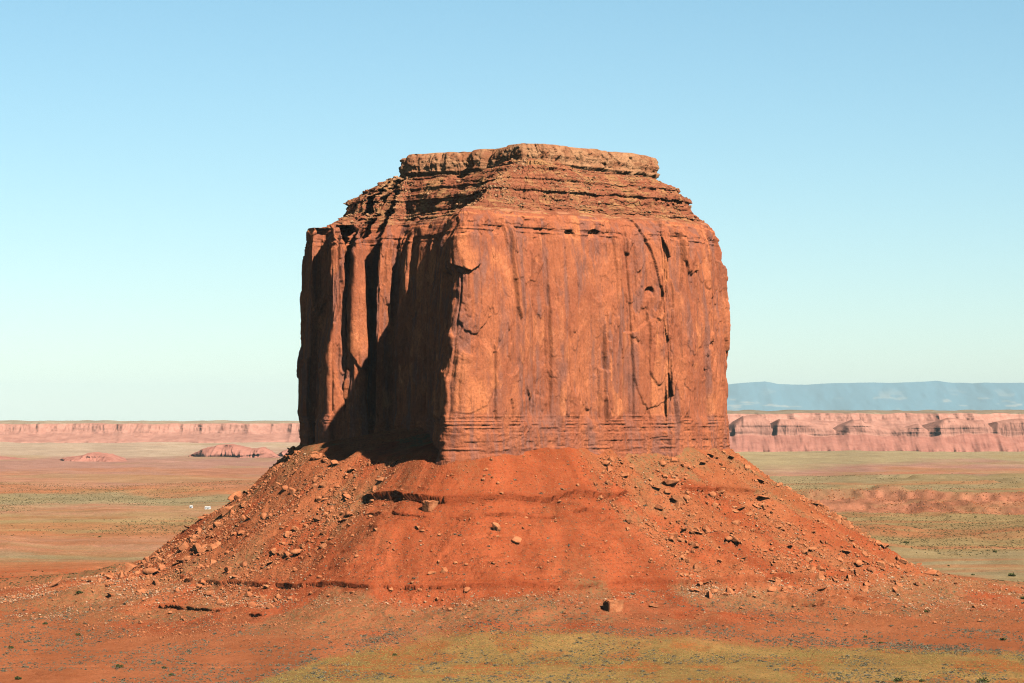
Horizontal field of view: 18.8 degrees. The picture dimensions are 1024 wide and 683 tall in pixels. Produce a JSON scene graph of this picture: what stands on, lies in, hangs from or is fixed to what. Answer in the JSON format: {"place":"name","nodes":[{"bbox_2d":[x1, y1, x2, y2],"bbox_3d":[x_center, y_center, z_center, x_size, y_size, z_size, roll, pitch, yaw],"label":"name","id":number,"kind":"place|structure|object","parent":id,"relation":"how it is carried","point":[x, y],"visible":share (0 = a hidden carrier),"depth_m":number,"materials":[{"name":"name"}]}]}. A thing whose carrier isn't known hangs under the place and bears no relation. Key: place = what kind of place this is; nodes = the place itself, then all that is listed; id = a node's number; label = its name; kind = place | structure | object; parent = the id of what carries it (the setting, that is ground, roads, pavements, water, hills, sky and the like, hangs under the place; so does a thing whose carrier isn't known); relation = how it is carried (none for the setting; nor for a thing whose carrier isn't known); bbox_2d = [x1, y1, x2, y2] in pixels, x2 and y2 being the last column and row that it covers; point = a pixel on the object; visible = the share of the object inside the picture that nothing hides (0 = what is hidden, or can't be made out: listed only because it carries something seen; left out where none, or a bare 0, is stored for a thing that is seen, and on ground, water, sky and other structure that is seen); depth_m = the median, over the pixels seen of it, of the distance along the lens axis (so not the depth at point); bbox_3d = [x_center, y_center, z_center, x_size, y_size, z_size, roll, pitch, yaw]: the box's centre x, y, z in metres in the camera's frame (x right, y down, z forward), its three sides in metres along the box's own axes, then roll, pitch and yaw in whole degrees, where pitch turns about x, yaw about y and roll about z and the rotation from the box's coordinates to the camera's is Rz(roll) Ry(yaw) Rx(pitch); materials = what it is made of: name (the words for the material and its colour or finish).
{"place":"outdoors","nodes":[
{"label":"outdoors","id":0,"kind":"place"},
{"bbox_2d":[0,442,1023,682],"bbox_3d":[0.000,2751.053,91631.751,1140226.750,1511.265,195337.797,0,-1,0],"label":"ground","id":1,"kind":"structure","parent":0,"point":[56,550],"depth_m":4417.16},
{"bbox_2d":[0,456,26,459],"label":"rock outcrop","id":2,"kind":"object","parent":1,"relation":"on","point":[5,458],"visible":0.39,"depth_m":12181.46,"materials":[{"name":"red stone"}]},
{"bbox_2d":[60,452,126,461],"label":"rock outcrop","id":3,"kind":"object","parent":1,"relation":"on","point":[100,457],"visible":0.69,"depth_m":11852.69,"materials":[{"name":"red stone"}]},
{"bbox_2d":[118,571,123,578],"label":"boulder","id":4,"kind":"object","parent":1,"relation":"on","point":[121,575],"visible":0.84,"depth_m":2337.38,"materials":[{"name":"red stone"}]},
{"bbox_2d":[125,563,136,571],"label":"boulder","id":5,"kind":"object","parent":1,"relation":"on","point":[129,567],"visible":0.83,"depth_m":2463.65,"materials":[{"name":"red stone"}]},
{"bbox_2d":[0,420,299,442],"bbox_3d":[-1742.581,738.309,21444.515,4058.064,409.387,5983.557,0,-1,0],"label":"long mesa","id":6,"kind":"structure","parent":1,"relation":"on","point":[113,431],"depth_m":18760.49,"materials":[{"name":"red stone"}]},
{"bbox_2d":[142,567,158,574],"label":"boulder","id":7,"kind":"object","parent":1,"relation":"on","point":[147,571],"visible":0.97,"depth_m":2317.26,"materials":[{"name":"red stone"}]},
{"bbox_2d":[152,579,159,585],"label":"boulder","id":8,"kind":"object","parent":1,"relation":"on","point":[156,582],"visible":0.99,"depth_m":2269.96,"materials":[{"name":"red stone"}]},
{"bbox_2d":[159,564,165,570],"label":"boulder","id":9,"kind":"object","parent":1,"relation":"on","point":[162,566],"visible":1,"depth_m":2331.24,"materials":[{"name":"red stone"}]},
{"bbox_2d":[205,590,213,595],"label":"boulder","id":10,"kind":"object","parent":1,"relation":"on","point":[209,593],"visible":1,"depth_m":2159.86,"materials":[{"name":"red stone"}]},
{"bbox_2d":[224,566,231,571],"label":"boulder","id":11,"kind":"object","parent":1,"relation":"on","point":[227,568],"visible":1,"depth_m":2189.37,"materials":[{"name":"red stone"}]},
{"bbox_2d":[188,444,279,457],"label":"rock outcrop","id":12,"kind":"object","parent":1,"relation":"on","point":[230,450],"visible":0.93,"depth_m":13016.58,"materials":[{"name":"red stone"}]},
{"bbox_2d":[244,591,251,597],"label":"boulder","id":13,"kind":"object","parent":1,"relation":"on","point":[248,594],"visible":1,"depth_m":2131.45,"materials":[{"name":"red stone"}]},
{"bbox_2d":[247,602,255,607],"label":"boulder","id":14,"kind":"object","parent":1,"relation":"on","point":[252,604],"visible":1,"depth_m":2091.09,"materials":[{"name":"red stone"}]},
{"bbox_2d":[259,595,265,601],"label":"boulder","id":15,"kind":"object","parent":1,"relation":"on","point":[262,598],"visible":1,"depth_m":2113.64,"materials":[{"name":"red stone"}]},
{"bbox_2d":[266,603,273,608],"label":"boulder","id":16,"kind":"object","parent":1,"relation":"on","point":[269,605],"visible":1,"depth_m":2075.17,"materials":[{"name":"red stone"}]},
{"bbox_2d":[277,449,287,456],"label":"rock outcrop","id":17,"kind":"object","parent":1,"relation":"on","point":[283,453],"visible":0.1,"depth_m":13617.42,"materials":[{"name":"red stone"}]},
{"bbox_2d":[0,143,1023,668],"bbox_3d":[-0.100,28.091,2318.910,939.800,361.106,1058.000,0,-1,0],"label":"sandstone butte","id":18,"kind":"object","parent":1,"relation":"on","point":[468,313],"visible":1,"depth_m":2245.46,"materials":[{"name":"stone"}]},
{"bbox_2d":[48,575,62,587],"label":"boulder","id":19,"kind":"object","parent":18,"relation":"on","point":[55,581],"visible":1,"depth_m":2357.87,"materials":[{"name":"red stone"}]},
{"bbox_2d":[87,577,96,580],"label":"boulder","id":20,"kind":"object","parent":18,"relation":"on","point":[91,579],"visible":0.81,"depth_m":2364.48,"materials":[{"name":"red stone"}]},
{"bbox_2d":[178,541,188,550],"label":"boulder","id":21,"kind":"object","parent":18,"relation":"on","point":[183,545],"visible":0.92,"depth_m":2364.28,"materials":[{"name":"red stone"}]},
{"bbox_2d":[192,543,201,552],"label":"boulder","id":22,"kind":"object","parent":18,"relation":"on","point":[196,547],"visible":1,"depth_m":2317.17,"materials":[{"name":"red stone"}]},
{"bbox_2d":[213,522,221,527],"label":"boulder","id":23,"kind":"object","parent":18,"relation":"on","point":[216,524],"visible":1,"depth_m":2365.98,"materials":[{"name":"red stone"}]},
{"bbox_2d":[220,505,234,515],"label":"boulder","id":24,"kind":"object","parent":18,"relation":"on","point":[224,510],"visible":0.91,"depth_m":2422.63,"materials":[{"name":"red stone"}]},
{"bbox_2d":[227,491,240,499],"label":"boulder","id":25,"kind":"object","parent":18,"relation":"on","point":[231,497],"visible":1,"depth_m":2460.26,"materials":[{"name":"red stone"}]},
{"bbox_2d":[238,515,245,520],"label":"boulder","id":26,"kind":"object","parent":18,"relation":"on","point":[242,518],"visible":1,"depth_m":2313.62,"materials":[{"name":"red stone"}]},
{"bbox_2d":[260,512,266,519],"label":"boulder","id":27,"kind":"object","parent":18,"relation":"on","point":[263,516],"visible":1,"depth_m":2285.06,"materials":[{"name":"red stone"}]},
{"bbox_2d":[284,531,289,537],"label":"boulder","id":28,"kind":"object","parent":18,"relation":"on","point":[286,534],"visible":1,"depth_m":2212.49,"materials":[{"name":"red stone"}]},
{"bbox_2d":[289,487,295,494],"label":"boulder","id":29,"kind":"object","parent":18,"relation":"on","point":[292,491],"visible":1,"depth_m":2292.97,"materials":[{"name":"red stone"}]},
{"bbox_2d":[290,549,302,554],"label":"boulder","id":30,"kind":"object","parent":18,"relation":"on","point":[295,551],"visible":1,"depth_m":2171.24,"materials":[{"name":"red stone"}]},
{"bbox_2d":[311,454,317,459],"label":"boulder","id":31,"kind":"object","parent":18,"relation":"on","point":[313,456],"visible":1,"depth_m":2321.47,"materials":[{"name":"red stone"}]},
{"bbox_2d":[313,515,320,521],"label":"boulder","id":32,"kind":"object","parent":18,"relation":"on","point":[317,517],"visible":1,"depth_m":2212.16,"materials":[{"name":"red stone"}]},
{"bbox_2d":[319,481,326,487],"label":"boulder","id":33,"kind":"object","parent":18,"relation":"on","point":[323,484],"visible":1,"depth_m":2265.06,"materials":[{"name":"red stone"}]},
{"bbox_2d":[319,542,326,548],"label":"boulder","id":34,"kind":"object","parent":18,"relation":"on","point":[322,545],"visible":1,"depth_m":2163.55,"materials":[{"name":"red stone"}]},
{"bbox_2d":[342,494,350,498],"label":"boulder","id":35,"kind":"object","parent":18,"relation":"on","point":[346,496],"visible":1,"depth_m":2234.49,"materials":[{"name":"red stone"}]},
{"bbox_2d":[422,500,438,511],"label":"boulder","id":36,"kind":"object","parent":18,"relation":"on","point":[429,506],"visible":1,"depth_m":2153.86,"materials":[{"name":"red stone"}]},
{"bbox_2d":[492,522,500,530],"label":"boulder","id":37,"kind":"object","parent":18,"relation":"on","point":[496,526],"visible":1,"depth_m":2123.66,"materials":[{"name":"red stone"}]},
{"bbox_2d":[0,446,1023,648],"bbox_3d":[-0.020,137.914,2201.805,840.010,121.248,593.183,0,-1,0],"label":"rubble","id":38,"kind":"object","parent":18,"relation":"on","point":[686,552],"visible":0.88,"depth_m":2242.72,"materials":[{"name":"red stone"}]},
{"bbox_2d":[511,536,521,542],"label":"boulder","id":39,"kind":"object","parent":18,"relation":"on","point":[515,539],"visible":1,"depth_m":2115.37,"materials":[{"name":"red stone"}]},
{"bbox_2d":[602,460,610,465],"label":"boulder","id":40,"kind":"object","parent":18,"relation":"on","point":[605,463],"visible":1,"depth_m":2276.81,"materials":[{"name":"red stone"}]},
{"bbox_2d":[607,456,614,461],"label":"boulder","id":41,"kind":"object","parent":18,"relation":"on","point":[610,458],"visible":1,"depth_m":2283.96,"materials":[{"name":"red stone"}]},
{"bbox_2d":[621,472,628,476],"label":"boulder","id":42,"kind":"object","parent":18,"relation":"on","point":[623,474],"visible":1,"depth_m":2272.78,"materials":[{"name":"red stone"}]},
{"bbox_2d":[655,504,662,510],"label":"boulder","id":43,"kind":"object","parent":18,"relation":"on","point":[659,507],"visible":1,"depth_m":2249.42,"materials":[{"name":"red stone"}]},
{"bbox_2d":[659,461,665,465],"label":"boulder","id":44,"kind":"object","parent":18,"relation":"on","point":[662,463],"visible":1,"depth_m":2324.51,"materials":[{"name":"red stone"}]},
{"bbox_2d":[663,487,670,493],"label":"boulder","id":45,"kind":"object","parent":18,"relation":"on","point":[666,491],"visible":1,"depth_m":2287.98,"materials":[{"name":"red stone"}]},
{"bbox_2d":[661,478,678,486],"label":"boulder","id":46,"kind":"object","parent":18,"relation":"on","point":[670,482],"visible":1,"depth_m":2300.38,"materials":[{"name":"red stone"}]},
{"bbox_2d":[668,535,674,541],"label":"boulder","id":47,"kind":"object","parent":18,"relation":"on","point":[671,538],"visible":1,"depth_m":2212.43,"materials":[{"name":"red stone"}]},
{"bbox_2d":[675,502,679,508],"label":"boulder","id":48,"kind":"object","parent":18,"relation":"on","point":[677,505],"visible":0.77,"depth_m":2276.81,"materials":[{"name":"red stone"}]},
{"bbox_2d":[670,495,685,503],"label":"boulder","id":49,"kind":"object","parent":18,"relation":"on","point":[677,498],"visible":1,"depth_m":2280.67,"materials":[{"name":"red stone"}]},
{"bbox_2d":[677,537,685,541],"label":"boulder","id":50,"kind":"object","parent":18,"relation":"on","point":[679,539],"visible":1,"depth_m":2220.53,"materials":[{"name":"red stone"}]},
{"bbox_2d":[683,495,690,500],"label":"boulder","id":51,"kind":"object","parent":18,"relation":"on","point":[686,497],"visible":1,"depth_m":2285.35,"materials":[{"name":"red stone"}]},
{"bbox_2d":[691,543,698,547],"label":"boulder","id":52,"kind":"object","parent":18,"relation":"on","point":[694,545],"visible":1,"depth_m":2218.00,"materials":[{"name":"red stone"}]},
{"bbox_2d":[703,524,710,532],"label":"boulder","id":53,"kind":"object","parent":18,"relation":"on","point":[705,527],"visible":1,"depth_m":2251.74,"materials":[{"name":"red stone"}]},
{"bbox_2d":[709,491,715,496],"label":"boulder","id":54,"kind":"object","parent":18,"relation":"on","point":[712,494],"visible":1,"depth_m":2314.79,"materials":[{"name":"red stone"}]},
{"bbox_2d":[724,536,731,540],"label":"boulder","id":55,"kind":"object","parent":18,"relation":"on","point":[728,538],"visible":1,"depth_m":2247.30,"materials":[{"name":"red stone"}]},
{"bbox_2d":[732,519,739,525],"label":"boulder","id":56,"kind":"object","parent":18,"relation":"on","point":[736,522],"visible":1,"depth_m":2276.05,"materials":[{"name":"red stone"}]},
{"bbox_2d":[732,536,740,544],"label":"boulder","id":57,"kind":"object","parent":18,"relation":"on","point":[736,540],"visible":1,"depth_m":2247.43,"materials":[{"name":"red stone"}]},
{"bbox_2d":[757,495,769,498],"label":"boulder","id":58,"kind":"object","parent":18,"relation":"on","point":[762,497],"visible":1,"depth_m":2345.36,"materials":[{"name":"red stone"}]},
{"bbox_2d":[768,586,775,590],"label":"boulder","id":59,"kind":"object","parent":18,"relation":"on","point":[772,588],"visible":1,"depth_m":2168.78,"materials":[{"name":"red stone"}]},
{"bbox_2d":[801,549,807,554],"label":"boulder","id":60,"kind":"object","parent":18,"relation":"on","point":[804,551],"visible":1,"depth_m":2277.90,"materials":[{"name":"red stone"}]},
{"bbox_2d":[805,556,812,562],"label":"boulder","id":61,"kind":"object","parent":18,"relation":"on","point":[808,559],"visible":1,"depth_m":2267.93,"materials":[{"name":"red stone"}]},
{"bbox_2d":[880,543,888,548],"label":"boulder","id":62,"kind":"object","parent":18,"relation":"on","point":[884,545],"visible":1,"depth_m":2405.95,"materials":[{"name":"red stone"}]},
{"bbox_2d":[0,460,1023,682],"bbox_3d":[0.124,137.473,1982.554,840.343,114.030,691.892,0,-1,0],"label":"sagebrush cover","id":63,"kind":"object","parent":1,"relation":"on","point":[894,645],"visible":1,"depth_m":1949.88,"materials":[{"name":"green plant"}]},
{"bbox_2d":[0,448,1023,651],"bbox_3d":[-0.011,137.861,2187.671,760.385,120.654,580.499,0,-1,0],"label":"gravel","id":64,"kind":"structure","parent":1,"relation":"on","point":[750,622],"depth_m":2127.54,"materials":[{"name":"red stone"}]},
{"bbox_2d":[0,474,1023,588],"bbox_3d":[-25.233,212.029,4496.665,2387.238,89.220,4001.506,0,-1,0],"label":"desert scrub","id":65,"kind":"object","parent":1,"relation":"on","point":[1018,531],"visible":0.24,"depth_m":4092.01,"materials":[{"name":"green plant"}]},
{"bbox_2d":[603,599,623,611],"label":"boulder","id":66,"kind":"object","parent":1,"relation":"on","point":[609,605],"visible":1,"depth_m":2038.29,"materials":[{"name":"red stone"}]},
{"bbox_2d":[252,624,1023,682],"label":"grass","id":67,"kind":"structure","parent":1,"relation":"on","point":[641,664],"depth_m":1825.97,"materials":[{"name":"plant"}]},
{"bbox_2d":[649,603,658,607],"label":"boulder","id":68,"kind":"object","parent":1,"relation":"on","point":[654,605],"visible":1,"depth_m":2061.98,"materials":[{"name":"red stone"}]},
{"bbox_2d":[692,564,701,571],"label":"boulder","id":69,"kind":"object","parent":1,"relation":"on","point":[697,568],"visible":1,"depth_m":2172.99,"materials":[{"name":"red stone"}]},
{"bbox_2d":[706,591,712,598],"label":"boulder","id":70,"kind":"object","parent":1,"relation":"on","point":[709,595],"visible":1,"depth_m":2111.09,"materials":[{"name":"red stone"}]},
{"bbox_2d":[726,587,733,594],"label":"boulder","id":71,"kind":"object","parent":1,"relation":"on","point":[729,590],"visible":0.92,"depth_m":2145.08,"materials":[{"name":"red stone"}]},
{"bbox_2d":[815,572,824,579],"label":"boulder","id":72,"kind":"object","parent":1,"relation":"on","point":[820,576],"visible":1,"depth_m":2232.90,"materials":[{"name":"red stone"}]},
{"bbox_2d":[816,565,824,571],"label":"boulder","id":73,"kind":"object","parent":1,"relation":"on","point":[819,567],"visible":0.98,"depth_m":2262.49,"materials":[{"name":"red stone"}]},
{"bbox_2d":[855,560,862,566],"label":"boulder","id":74,"kind":"object","parent":1,"relation":"on","point":[858,563],"visible":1,"depth_m":2316.05,"materials":[{"name":"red stone"}]},
{"bbox_2d":[860,586,867,591],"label":"boulder","id":75,"kind":"object","parent":1,"relation":"on","point":[864,588],"visible":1,"depth_m":2229.09,"materials":[{"name":"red stone"}]},
{"bbox_2d":[867,567,875,572],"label":"boulder","id":76,"kind":"object","parent":1,"relation":"on","point":[871,569],"visible":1,"depth_m":2312.95,"materials":[{"name":"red stone"}]},
{"bbox_2d":[876,561,884,566],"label":"boulder","id":77,"kind":"object","parent":1,"relation":"on","point":[881,563],"visible":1,"depth_m":2331.76,"materials":[{"name":"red stone"}]},
{"bbox_2d":[893,678,902,681],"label":"shrub","id":78,"kind":"object","parent":1,"relation":"on","point":[897,679],"visible":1,"depth_m":1705.35,"materials":[{"name":"green plant"}]},
{"bbox_2d":[899,558,906,563],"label":"boulder","id":79,"kind":"object","parent":1,"relation":"on","point":[903,561],"visible":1,"depth_m":2398.11,"materials":[{"name":"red stone"}]},
{"bbox_2d":[792,485,1023,514],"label":"step rubble","id":80,"kind":"object","parent":1,"relation":"on","point":[925,501],"visible":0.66,"depth_m":4461.08,"materials":[{"name":"red stone"}]},
{"bbox_2d":[925,569,936,574],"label":"boulder","id":81,"kind":"object","parent":1,"relation":"on","point":[931,572],"visible":1,"depth_m":2399.33,"materials":[{"name":"red stone"}]},
{"bbox_2d":[977,677,988,682],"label":"shrub","id":82,"kind":"object","parent":1,"relation":"on","point":[981,680],"visible":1,"depth_m":1705.26,"materials":[{"name":"green plant"}]},
{"bbox_2d":[0,0,1023,420],"label":"sky","id":83,"kind":"structure","parent":0,"point":[855,167],"materials":[{"name":"blue"}]},
{"bbox_2d":[727,381,1023,410],"bbox_3d":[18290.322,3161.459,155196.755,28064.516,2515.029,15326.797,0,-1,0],"label":"mountains","id":84,"kind":"structure","parent":0,"point":[902,396],"depth_m":159053.34,"materials":[{"name":"blue stone"}]},
{"bbox_2d":[727,410,1023,428],"bbox_3d":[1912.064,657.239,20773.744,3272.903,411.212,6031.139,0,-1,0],"label":"plateau","id":85,"kind":"structure","parent":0,"point":[888,419],"depth_m":18133.39,"materials":[{"name":"red stone"}]},
{"bbox_2d":[729,414,1023,451],"bbox_3d":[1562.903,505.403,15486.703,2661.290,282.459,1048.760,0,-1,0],"label":"cliff","id":86,"kind":"structure","parent":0,"point":[753,433],"depth_m":15188.06,"materials":[{"name":"red stone"}]}
]}

